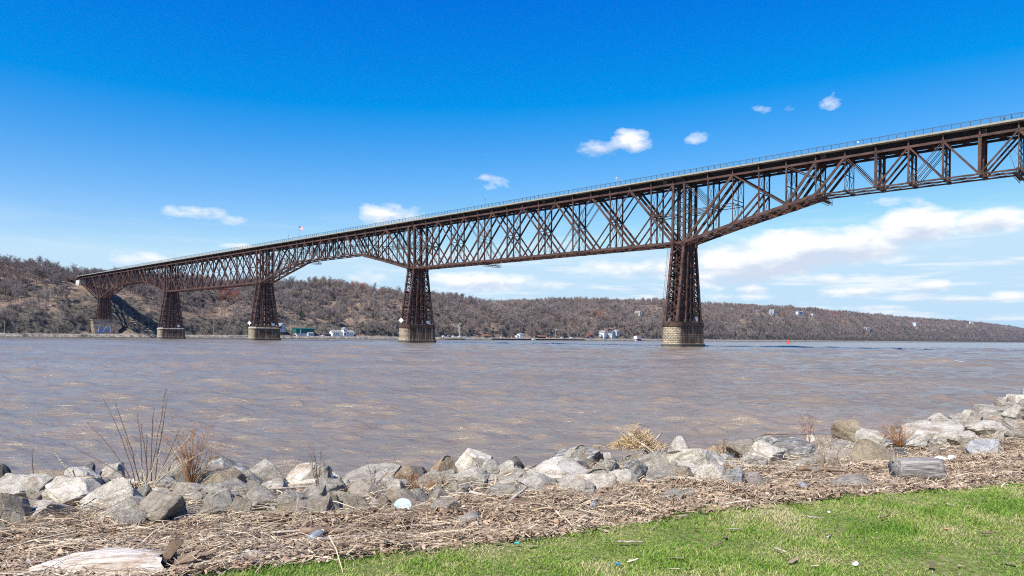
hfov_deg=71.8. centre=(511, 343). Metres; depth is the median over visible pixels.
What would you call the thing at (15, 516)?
boulder
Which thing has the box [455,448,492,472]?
boulder
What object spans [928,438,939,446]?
boulder
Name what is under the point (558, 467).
boulder
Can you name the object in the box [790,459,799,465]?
stone
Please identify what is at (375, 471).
dry weed
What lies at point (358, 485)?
boulder
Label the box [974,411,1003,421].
boulder
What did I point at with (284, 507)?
boulder
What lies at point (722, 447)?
dry weed
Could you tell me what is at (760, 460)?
boulder
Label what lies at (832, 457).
stone
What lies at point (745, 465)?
driftwood stick
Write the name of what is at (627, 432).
driftwood stick
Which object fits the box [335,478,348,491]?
boulder
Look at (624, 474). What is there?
boulder
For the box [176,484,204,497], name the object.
boulder
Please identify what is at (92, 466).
boulder
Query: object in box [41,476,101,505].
boulder
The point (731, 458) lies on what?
stone
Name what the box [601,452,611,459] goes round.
boulder
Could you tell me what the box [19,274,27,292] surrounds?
bare tree
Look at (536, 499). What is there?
weeds
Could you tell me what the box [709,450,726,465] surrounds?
boulder
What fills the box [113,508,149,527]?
boulder
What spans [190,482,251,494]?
boulder
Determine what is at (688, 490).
rock
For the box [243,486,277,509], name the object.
boulder
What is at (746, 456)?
boulder
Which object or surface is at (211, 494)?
boulder
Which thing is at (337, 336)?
railway bed
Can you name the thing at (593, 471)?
boulder
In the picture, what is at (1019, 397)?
boulder
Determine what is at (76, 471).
boulder
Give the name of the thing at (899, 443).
dry bush
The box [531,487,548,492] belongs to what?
boulder
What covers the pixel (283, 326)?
boat house
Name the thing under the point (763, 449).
boulder
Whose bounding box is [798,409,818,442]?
dry weed
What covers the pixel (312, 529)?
driftwood stick
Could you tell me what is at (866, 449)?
boulder
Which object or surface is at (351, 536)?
driftwood stick
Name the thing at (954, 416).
boulder
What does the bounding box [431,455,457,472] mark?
boulder
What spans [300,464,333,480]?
boulder
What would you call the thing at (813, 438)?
boulder
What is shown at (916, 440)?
boulder
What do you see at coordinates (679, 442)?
boulder
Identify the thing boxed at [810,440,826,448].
boulder
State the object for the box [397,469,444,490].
dry weed
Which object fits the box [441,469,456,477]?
boulder
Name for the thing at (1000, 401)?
boulder
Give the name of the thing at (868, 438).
boulder
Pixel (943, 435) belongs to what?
boulder
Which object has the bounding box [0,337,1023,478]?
water
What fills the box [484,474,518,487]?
boulder
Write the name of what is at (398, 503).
plate disc
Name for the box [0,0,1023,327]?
sky
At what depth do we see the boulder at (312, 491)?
8.18 m
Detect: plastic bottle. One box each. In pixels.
[307,529,323,541]
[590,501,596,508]
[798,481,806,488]
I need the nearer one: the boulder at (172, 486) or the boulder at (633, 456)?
the boulder at (172, 486)
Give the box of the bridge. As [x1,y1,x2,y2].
[66,112,1023,346]
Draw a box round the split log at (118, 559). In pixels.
[27,537,218,575]
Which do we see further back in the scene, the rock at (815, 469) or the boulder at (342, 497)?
the rock at (815, 469)
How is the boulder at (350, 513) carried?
on the ground at (952, 561)
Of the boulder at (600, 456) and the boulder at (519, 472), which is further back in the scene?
the boulder at (600, 456)
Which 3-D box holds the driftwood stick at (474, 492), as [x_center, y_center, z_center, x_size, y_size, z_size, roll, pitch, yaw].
[-0.265,1.757,8.211,0.556,0.047,0.042,1,1,32]
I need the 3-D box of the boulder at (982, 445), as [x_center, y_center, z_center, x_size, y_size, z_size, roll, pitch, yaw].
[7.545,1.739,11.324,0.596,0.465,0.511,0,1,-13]
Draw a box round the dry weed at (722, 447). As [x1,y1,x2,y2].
[703,430,750,452]
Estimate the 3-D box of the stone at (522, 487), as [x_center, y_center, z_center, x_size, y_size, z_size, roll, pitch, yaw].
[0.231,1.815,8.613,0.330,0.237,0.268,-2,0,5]
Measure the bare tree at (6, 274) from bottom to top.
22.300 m
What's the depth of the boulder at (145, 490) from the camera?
8.14 m
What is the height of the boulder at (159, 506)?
0.496 m
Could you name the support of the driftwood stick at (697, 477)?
on the ground at (952, 561)
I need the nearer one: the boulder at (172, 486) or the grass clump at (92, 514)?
the grass clump at (92, 514)
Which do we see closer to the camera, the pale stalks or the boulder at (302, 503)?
the boulder at (302, 503)
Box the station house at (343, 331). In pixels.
[328,327,354,336]
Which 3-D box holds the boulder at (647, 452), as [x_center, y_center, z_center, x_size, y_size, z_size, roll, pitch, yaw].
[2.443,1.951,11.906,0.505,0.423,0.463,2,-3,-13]
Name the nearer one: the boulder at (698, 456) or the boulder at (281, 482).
the boulder at (281, 482)
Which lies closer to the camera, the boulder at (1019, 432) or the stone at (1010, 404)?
the boulder at (1019, 432)
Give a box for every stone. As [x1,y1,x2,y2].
[102,477,110,483]
[186,504,202,510]
[273,489,291,494]
[369,498,377,507]
[401,479,410,488]
[412,488,429,502]
[457,511,479,521]
[520,484,533,490]
[576,461,590,469]
[720,453,732,459]
[725,460,737,468]
[726,456,739,462]
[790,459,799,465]
[800,457,815,465]
[807,454,824,462]
[828,455,845,462]
[894,448,909,456]
[923,445,940,453]
[925,412,947,420]
[962,410,971,415]
[1003,401,1023,407]
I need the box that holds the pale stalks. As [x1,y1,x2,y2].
[137,436,205,484]
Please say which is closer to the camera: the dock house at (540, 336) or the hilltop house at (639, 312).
the dock house at (540, 336)
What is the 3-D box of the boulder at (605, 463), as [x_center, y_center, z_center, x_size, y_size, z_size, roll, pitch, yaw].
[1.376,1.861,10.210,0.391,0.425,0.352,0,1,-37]
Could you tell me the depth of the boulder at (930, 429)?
14.02 m
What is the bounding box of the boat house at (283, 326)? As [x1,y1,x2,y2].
[276,323,285,331]
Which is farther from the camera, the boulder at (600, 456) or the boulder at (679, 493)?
the boulder at (600, 456)
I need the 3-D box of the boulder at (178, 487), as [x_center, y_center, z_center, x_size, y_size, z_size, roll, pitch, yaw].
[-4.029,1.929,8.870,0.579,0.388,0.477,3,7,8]
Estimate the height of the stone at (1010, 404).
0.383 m
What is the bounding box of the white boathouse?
[633,335,640,340]
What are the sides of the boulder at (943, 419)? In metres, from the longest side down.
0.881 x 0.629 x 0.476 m
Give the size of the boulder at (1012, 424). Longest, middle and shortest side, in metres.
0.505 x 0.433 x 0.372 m
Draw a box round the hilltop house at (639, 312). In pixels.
[634,310,642,317]
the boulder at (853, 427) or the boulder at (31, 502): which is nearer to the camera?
the boulder at (31, 502)
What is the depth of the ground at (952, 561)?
5.55 m
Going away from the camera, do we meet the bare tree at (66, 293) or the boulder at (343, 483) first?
the boulder at (343, 483)
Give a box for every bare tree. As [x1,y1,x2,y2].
[2,272,12,281]
[11,287,22,298]
[12,283,24,301]
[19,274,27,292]
[23,299,33,320]
[32,265,40,283]
[41,288,52,306]
[51,286,58,293]
[59,290,69,311]
[69,268,79,286]
[143,313,152,322]
[231,304,237,320]
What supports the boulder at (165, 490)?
on the ground at (952, 561)
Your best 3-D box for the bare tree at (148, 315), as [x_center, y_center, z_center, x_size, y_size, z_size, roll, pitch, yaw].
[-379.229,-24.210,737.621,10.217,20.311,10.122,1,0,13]
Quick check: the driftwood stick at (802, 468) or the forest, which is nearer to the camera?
the driftwood stick at (802, 468)
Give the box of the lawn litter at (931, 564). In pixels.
[429,488,1015,568]
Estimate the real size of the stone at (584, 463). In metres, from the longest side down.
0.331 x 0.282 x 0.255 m
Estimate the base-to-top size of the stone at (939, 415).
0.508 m
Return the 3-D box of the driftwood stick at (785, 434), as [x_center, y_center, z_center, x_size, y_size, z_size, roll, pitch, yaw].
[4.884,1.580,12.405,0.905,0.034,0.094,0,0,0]
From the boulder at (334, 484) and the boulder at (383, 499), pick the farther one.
the boulder at (334, 484)
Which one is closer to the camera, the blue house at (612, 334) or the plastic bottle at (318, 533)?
the plastic bottle at (318, 533)
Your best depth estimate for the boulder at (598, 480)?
8.66 m
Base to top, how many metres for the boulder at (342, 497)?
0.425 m
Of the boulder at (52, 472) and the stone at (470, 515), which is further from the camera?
the boulder at (52, 472)
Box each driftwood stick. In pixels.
[257,533,302,542]
[259,526,409,534]
[268,485,329,489]
[300,526,371,534]
[317,535,369,540]
[469,490,508,498]
[503,486,528,503]
[507,499,548,508]
[618,540,643,542]
[625,430,652,451]
[680,477,744,480]
[743,464,795,468]
[765,433,810,434]
[796,466,867,472]
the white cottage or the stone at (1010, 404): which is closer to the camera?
the stone at (1010, 404)
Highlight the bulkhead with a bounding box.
[492,339,584,339]
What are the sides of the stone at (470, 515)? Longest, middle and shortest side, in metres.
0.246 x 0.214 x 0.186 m
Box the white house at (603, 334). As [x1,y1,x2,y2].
[598,331,606,338]
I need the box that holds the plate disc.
[394,498,411,509]
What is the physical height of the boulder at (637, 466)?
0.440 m
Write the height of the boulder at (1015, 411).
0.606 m
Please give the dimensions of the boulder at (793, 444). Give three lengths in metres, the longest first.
1.270 x 1.109 x 0.518 m
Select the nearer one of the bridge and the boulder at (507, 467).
the boulder at (507, 467)
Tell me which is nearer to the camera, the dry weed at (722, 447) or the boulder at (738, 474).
the boulder at (738, 474)
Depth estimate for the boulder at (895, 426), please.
14.16 m
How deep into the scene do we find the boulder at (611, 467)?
10.09 m
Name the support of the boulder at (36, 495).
on the ground at (952, 561)
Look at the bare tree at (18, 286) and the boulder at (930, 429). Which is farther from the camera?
the bare tree at (18, 286)
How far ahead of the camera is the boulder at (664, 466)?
9.81 m
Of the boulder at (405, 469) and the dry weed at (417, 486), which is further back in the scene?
the boulder at (405, 469)
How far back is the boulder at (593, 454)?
12.64 m
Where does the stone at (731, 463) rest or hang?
on the ground at (952, 561)
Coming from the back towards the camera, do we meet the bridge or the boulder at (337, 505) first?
the bridge
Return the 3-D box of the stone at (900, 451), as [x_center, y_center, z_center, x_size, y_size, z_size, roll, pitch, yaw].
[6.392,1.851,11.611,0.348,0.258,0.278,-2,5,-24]
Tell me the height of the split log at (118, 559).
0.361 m
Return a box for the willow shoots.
[59,388,179,480]
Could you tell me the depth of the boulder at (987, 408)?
19.29 m
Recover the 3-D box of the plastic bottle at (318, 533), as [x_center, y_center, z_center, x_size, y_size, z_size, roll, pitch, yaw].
[-1.674,1.638,6.064,0.072,0.070,0.260,1,0,7]
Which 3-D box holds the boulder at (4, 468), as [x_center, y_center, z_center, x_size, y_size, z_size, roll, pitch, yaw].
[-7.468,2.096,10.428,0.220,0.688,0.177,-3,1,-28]
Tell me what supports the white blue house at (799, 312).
on the hills
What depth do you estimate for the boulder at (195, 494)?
8.18 m
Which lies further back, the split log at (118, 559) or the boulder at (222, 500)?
the boulder at (222, 500)
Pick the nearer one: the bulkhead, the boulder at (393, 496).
the boulder at (393, 496)
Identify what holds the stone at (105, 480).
on the ground at (952, 561)
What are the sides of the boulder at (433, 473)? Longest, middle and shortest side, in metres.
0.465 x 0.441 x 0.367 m
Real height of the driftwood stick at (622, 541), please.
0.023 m
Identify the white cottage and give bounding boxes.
[515,333,522,337]
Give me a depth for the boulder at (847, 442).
13.62 m
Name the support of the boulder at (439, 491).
on the ground at (952, 561)
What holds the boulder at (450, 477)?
on the ground at (952, 561)
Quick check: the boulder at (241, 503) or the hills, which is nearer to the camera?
the boulder at (241, 503)
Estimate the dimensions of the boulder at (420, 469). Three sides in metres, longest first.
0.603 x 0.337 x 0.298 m
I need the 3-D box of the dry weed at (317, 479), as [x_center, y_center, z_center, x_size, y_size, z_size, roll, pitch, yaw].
[-2.323,1.492,8.471,0.264,0.649,0.178,0,0,-10]
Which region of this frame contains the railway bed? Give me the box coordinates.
[0,333,913,341]
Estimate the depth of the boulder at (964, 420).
16.61 m
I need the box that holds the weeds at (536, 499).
[0,447,1017,546]
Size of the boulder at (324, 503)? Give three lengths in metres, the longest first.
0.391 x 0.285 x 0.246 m
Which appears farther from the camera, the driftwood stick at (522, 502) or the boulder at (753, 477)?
the boulder at (753, 477)
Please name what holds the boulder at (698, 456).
on the ground at (952, 561)
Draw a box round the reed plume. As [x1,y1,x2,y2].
[54,452,71,474]
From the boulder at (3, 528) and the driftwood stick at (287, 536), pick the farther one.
the boulder at (3, 528)
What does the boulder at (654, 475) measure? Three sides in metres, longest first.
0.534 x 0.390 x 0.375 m
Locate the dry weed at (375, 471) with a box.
[366,457,396,484]
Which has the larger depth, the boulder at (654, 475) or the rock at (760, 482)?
the boulder at (654, 475)
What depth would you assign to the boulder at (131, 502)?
7.00 m
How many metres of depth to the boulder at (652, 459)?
10.45 m
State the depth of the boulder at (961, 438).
12.88 m
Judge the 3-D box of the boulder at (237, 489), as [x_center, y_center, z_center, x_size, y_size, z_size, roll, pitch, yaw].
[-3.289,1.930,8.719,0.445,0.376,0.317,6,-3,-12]
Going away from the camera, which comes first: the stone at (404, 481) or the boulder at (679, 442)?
the stone at (404, 481)
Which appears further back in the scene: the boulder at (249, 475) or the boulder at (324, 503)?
the boulder at (249, 475)
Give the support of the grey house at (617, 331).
on the hills
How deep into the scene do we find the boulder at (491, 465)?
10.16 m
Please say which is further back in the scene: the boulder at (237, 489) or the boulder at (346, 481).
the boulder at (346, 481)
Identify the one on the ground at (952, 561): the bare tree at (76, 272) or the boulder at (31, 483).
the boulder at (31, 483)
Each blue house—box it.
[608,330,615,338]
[795,311,803,315]
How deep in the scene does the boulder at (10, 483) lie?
8.70 m
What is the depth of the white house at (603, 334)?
1329.06 m
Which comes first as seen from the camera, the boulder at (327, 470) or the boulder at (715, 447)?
the boulder at (327, 470)
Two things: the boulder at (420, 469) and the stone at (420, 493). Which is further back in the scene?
the boulder at (420, 469)
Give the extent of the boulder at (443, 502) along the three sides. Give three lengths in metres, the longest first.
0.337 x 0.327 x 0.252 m
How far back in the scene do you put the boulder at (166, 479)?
9.45 m
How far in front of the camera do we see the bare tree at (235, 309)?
811.89 m
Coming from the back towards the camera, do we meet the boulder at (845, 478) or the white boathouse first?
the white boathouse
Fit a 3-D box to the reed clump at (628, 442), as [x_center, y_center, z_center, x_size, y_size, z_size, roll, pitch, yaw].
[2.127,1.596,12.134,1.380,0.487,1.058,0,0,0]
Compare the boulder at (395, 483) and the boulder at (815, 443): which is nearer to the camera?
the boulder at (395, 483)
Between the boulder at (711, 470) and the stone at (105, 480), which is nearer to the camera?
the boulder at (711, 470)
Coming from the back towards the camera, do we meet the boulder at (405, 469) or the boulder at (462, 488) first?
the boulder at (405, 469)
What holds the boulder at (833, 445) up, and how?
on the ground at (952, 561)
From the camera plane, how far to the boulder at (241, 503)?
7.19 m
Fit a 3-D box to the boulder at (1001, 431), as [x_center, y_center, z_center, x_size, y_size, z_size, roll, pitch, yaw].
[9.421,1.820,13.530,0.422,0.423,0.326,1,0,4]
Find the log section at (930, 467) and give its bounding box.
[888,445,947,481]
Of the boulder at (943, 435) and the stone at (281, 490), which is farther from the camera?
the boulder at (943, 435)
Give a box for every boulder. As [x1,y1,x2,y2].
[0,463,10,477]
[0,473,26,496]
[0,493,31,520]
[0,525,9,531]
[10,511,24,522]
[19,473,53,497]
[28,490,43,499]
[29,499,38,504]
[30,500,75,516]
[37,470,64,475]
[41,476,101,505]
[64,467,103,484]
[79,466,102,481]
[80,477,143,513]
[86,462,95,470]
[100,462,124,479]
[104,496,144,518]
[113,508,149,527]
[134,471,178,487]
[137,490,186,523]
[138,484,152,496]
[152,487,172,493]
[169,455,190,481]
[169,482,176,489]
[169,482,198,495]
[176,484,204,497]
[189,490,206,504]
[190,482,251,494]
[193,456,249,479]
[194,466,246,484]
[198,490,234,516]
[202,486,239,503]
[225,477,247,484]
[230,496,251,517]
[231,486,248,496]
[241,469,264,483]
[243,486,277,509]
[246,481,261,486]
[248,459,287,482]
[261,478,287,490]
[267,490,307,511]
[275,499,307,513]
[285,462,342,488]
[291,496,307,512]
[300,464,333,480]
[302,485,326,498]
[306,495,323,511]
[308,495,334,514]
[310,478,342,490]
[328,490,368,510]
[332,495,341,511]
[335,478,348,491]
[341,508,361,517]
[342,462,400,482]
[343,479,350,487]
[349,477,384,498]
[374,494,390,510]
[386,478,405,490]
[387,488,424,507]
[394,465,412,483]
[409,466,426,481]
[411,469,443,491]
[428,486,448,499]
[428,497,457,512]
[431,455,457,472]
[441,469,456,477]
[443,473,456,488]
[447,483,471,496]
[453,466,489,488]
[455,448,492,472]
[483,459,499,474]
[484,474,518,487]
[488,482,525,498]
[498,460,517,475]
[507,467,526,477]
[510,456,524,469]
[517,471,557,488]
[526,456,589,480]
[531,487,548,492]
[549,447,599,465]
[558,473,579,485]
[563,445,588,458]
[564,478,595,493]
[573,473,616,489]
[583,469,618,484]
[592,444,602,461]
[593,458,619,469]
[600,458,617,471]
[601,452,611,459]
[609,469,637,485]
[618,455,630,461]
[623,459,647,481]
[629,454,642,459]
[632,463,640,472]
[636,450,668,468]
[643,447,666,454]
[644,469,676,484]
[646,461,676,474]
[660,488,684,501]
[664,448,719,465]
[667,435,689,451]
[669,465,691,476]
[677,460,698,472]
[695,463,726,477]
[706,445,726,453]
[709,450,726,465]
[720,466,744,482]
[725,438,754,456]
[739,454,759,464]
[744,471,762,483]
[748,440,784,461]
[748,456,770,464]
[755,434,819,458]
[806,433,815,441]
[807,448,852,460]
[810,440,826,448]
[825,442,850,448]
[828,474,871,485]
[831,420,862,442]
[832,438,854,446]
[849,439,895,462]
[854,428,883,441]
[854,437,880,444]
[881,434,929,449]
[883,424,901,438]
[901,420,964,437]
[926,418,959,423]
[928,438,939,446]
[932,430,960,445]
[947,413,965,419]
[947,430,979,446]
[955,416,982,424]
[964,420,1007,436]
[965,439,999,453]
[970,403,1007,415]
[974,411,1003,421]
[990,428,1009,438]
[993,397,1006,406]
[1000,404,1023,421]
[1001,417,1023,429]
[1004,428,1023,442]
[1007,394,1023,402]
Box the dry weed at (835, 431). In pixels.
[821,423,847,442]
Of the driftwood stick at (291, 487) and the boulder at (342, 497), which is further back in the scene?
the driftwood stick at (291, 487)
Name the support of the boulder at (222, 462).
on the ground at (952, 561)
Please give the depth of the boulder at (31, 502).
7.70 m
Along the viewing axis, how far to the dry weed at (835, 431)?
13.78 m
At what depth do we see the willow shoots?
8.96 m
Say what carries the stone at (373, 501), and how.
on the ground at (952, 561)
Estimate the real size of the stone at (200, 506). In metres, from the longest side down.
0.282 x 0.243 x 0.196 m
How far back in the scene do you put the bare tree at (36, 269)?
727.35 m
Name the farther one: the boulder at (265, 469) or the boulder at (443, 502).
the boulder at (265, 469)
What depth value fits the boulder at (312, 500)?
7.32 m
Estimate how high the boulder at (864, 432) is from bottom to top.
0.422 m
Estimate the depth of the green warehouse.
864.79 m
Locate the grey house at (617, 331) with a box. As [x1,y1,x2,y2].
[614,329,619,335]
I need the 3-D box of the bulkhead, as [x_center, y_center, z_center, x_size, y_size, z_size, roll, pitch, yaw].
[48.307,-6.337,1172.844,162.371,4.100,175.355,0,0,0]
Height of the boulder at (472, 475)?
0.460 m
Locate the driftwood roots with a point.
(253, 550)
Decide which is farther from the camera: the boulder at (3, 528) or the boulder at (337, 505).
the boulder at (337, 505)
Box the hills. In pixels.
[0,271,1023,342]
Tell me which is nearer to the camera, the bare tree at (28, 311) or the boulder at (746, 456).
the boulder at (746, 456)
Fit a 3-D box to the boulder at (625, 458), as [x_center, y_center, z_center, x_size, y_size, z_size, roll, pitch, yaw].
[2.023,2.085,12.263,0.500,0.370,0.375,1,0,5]
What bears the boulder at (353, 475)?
on the ground at (952, 561)
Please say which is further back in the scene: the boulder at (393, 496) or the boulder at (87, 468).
the boulder at (87, 468)
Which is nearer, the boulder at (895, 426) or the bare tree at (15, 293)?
the boulder at (895, 426)
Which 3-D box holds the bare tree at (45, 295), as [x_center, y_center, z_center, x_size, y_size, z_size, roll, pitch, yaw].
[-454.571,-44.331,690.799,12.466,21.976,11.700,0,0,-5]
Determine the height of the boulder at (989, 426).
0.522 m
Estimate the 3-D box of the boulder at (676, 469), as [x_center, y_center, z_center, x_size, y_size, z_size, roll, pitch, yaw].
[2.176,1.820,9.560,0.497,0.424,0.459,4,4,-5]
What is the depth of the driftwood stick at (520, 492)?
7.85 m
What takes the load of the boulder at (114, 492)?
on the ground at (952, 561)
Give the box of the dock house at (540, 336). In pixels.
[535,335,546,337]
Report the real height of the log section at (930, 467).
0.456 m
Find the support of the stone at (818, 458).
on the ground at (952, 561)
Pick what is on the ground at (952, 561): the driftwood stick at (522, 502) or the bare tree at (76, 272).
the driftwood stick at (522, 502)
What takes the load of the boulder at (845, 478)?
on the ground at (952, 561)
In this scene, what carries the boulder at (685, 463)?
on the ground at (952, 561)
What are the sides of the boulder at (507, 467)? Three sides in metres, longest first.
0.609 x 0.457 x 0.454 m
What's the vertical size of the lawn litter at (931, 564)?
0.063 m
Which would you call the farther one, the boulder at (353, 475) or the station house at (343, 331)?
the station house at (343, 331)
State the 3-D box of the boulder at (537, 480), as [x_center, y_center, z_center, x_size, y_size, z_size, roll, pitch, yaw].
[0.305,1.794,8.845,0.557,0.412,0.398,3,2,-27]
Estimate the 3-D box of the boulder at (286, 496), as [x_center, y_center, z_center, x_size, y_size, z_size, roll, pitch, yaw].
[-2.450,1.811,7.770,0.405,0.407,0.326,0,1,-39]
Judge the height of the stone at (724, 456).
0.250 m
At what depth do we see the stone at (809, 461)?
10.66 m
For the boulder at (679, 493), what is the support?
on the ground at (952, 561)
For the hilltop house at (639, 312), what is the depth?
1557.91 m
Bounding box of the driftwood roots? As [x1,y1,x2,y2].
[231,548,289,560]
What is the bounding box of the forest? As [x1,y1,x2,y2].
[0,254,1023,341]
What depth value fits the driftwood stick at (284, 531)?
6.27 m
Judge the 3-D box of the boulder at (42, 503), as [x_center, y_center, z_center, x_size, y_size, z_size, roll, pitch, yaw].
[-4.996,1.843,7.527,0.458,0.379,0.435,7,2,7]
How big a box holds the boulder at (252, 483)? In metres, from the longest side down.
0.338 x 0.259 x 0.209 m
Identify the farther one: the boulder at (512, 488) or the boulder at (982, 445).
the boulder at (982, 445)
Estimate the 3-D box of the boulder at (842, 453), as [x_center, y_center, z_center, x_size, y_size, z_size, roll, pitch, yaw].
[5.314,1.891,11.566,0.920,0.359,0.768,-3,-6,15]
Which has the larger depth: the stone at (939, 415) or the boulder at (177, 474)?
the stone at (939, 415)
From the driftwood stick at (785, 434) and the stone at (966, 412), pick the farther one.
the stone at (966, 412)
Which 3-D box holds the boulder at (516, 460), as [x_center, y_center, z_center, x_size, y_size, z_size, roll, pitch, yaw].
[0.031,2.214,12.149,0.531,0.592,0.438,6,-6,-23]
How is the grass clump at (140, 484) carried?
on the ground at (952, 561)
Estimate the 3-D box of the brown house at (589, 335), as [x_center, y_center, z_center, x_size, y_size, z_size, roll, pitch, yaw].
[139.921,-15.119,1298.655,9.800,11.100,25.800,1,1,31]
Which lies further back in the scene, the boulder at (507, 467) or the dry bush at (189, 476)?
the boulder at (507, 467)
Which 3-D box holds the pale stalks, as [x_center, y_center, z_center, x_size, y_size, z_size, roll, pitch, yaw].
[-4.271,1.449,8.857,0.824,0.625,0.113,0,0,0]
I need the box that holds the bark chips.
[0,417,1023,575]
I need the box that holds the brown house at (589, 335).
[585,333,592,338]
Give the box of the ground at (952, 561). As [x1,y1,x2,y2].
[0,421,1023,575]
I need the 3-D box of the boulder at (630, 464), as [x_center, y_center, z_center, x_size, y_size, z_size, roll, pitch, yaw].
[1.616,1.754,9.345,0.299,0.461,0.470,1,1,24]
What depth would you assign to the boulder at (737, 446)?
12.46 m
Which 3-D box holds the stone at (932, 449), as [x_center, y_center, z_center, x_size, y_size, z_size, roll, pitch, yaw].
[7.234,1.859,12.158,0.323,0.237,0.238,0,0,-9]
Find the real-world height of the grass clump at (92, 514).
0.082 m
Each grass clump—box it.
[18,507,114,525]
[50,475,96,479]
[131,481,169,488]
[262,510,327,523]
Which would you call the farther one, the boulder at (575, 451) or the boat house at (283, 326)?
the boat house at (283, 326)
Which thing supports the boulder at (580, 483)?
on the ground at (952, 561)
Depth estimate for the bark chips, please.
7.08 m
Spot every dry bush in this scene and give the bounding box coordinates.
[154,415,231,482]
[871,413,921,446]
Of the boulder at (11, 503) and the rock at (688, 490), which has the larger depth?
the rock at (688, 490)
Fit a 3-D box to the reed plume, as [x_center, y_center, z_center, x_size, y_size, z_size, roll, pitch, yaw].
[-5.846,1.574,9.214,0.254,0.326,0.029,0,0,0]
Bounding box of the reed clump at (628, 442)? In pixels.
[596,423,673,451]
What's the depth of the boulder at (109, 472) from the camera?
10.90 m
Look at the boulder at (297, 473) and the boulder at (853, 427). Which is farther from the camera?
the boulder at (853, 427)
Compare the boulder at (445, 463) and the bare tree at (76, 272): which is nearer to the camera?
the boulder at (445, 463)
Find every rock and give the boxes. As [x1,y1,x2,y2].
[684,489,694,494]
[756,480,764,485]
[810,466,819,471]
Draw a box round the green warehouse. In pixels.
[292,328,313,335]
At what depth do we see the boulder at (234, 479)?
9.02 m
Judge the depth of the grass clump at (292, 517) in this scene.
6.92 m
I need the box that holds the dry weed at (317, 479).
[308,443,328,485]
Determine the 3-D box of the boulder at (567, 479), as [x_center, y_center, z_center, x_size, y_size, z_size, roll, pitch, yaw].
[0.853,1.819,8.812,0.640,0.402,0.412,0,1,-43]
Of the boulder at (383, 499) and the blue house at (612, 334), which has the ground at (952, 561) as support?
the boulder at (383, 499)

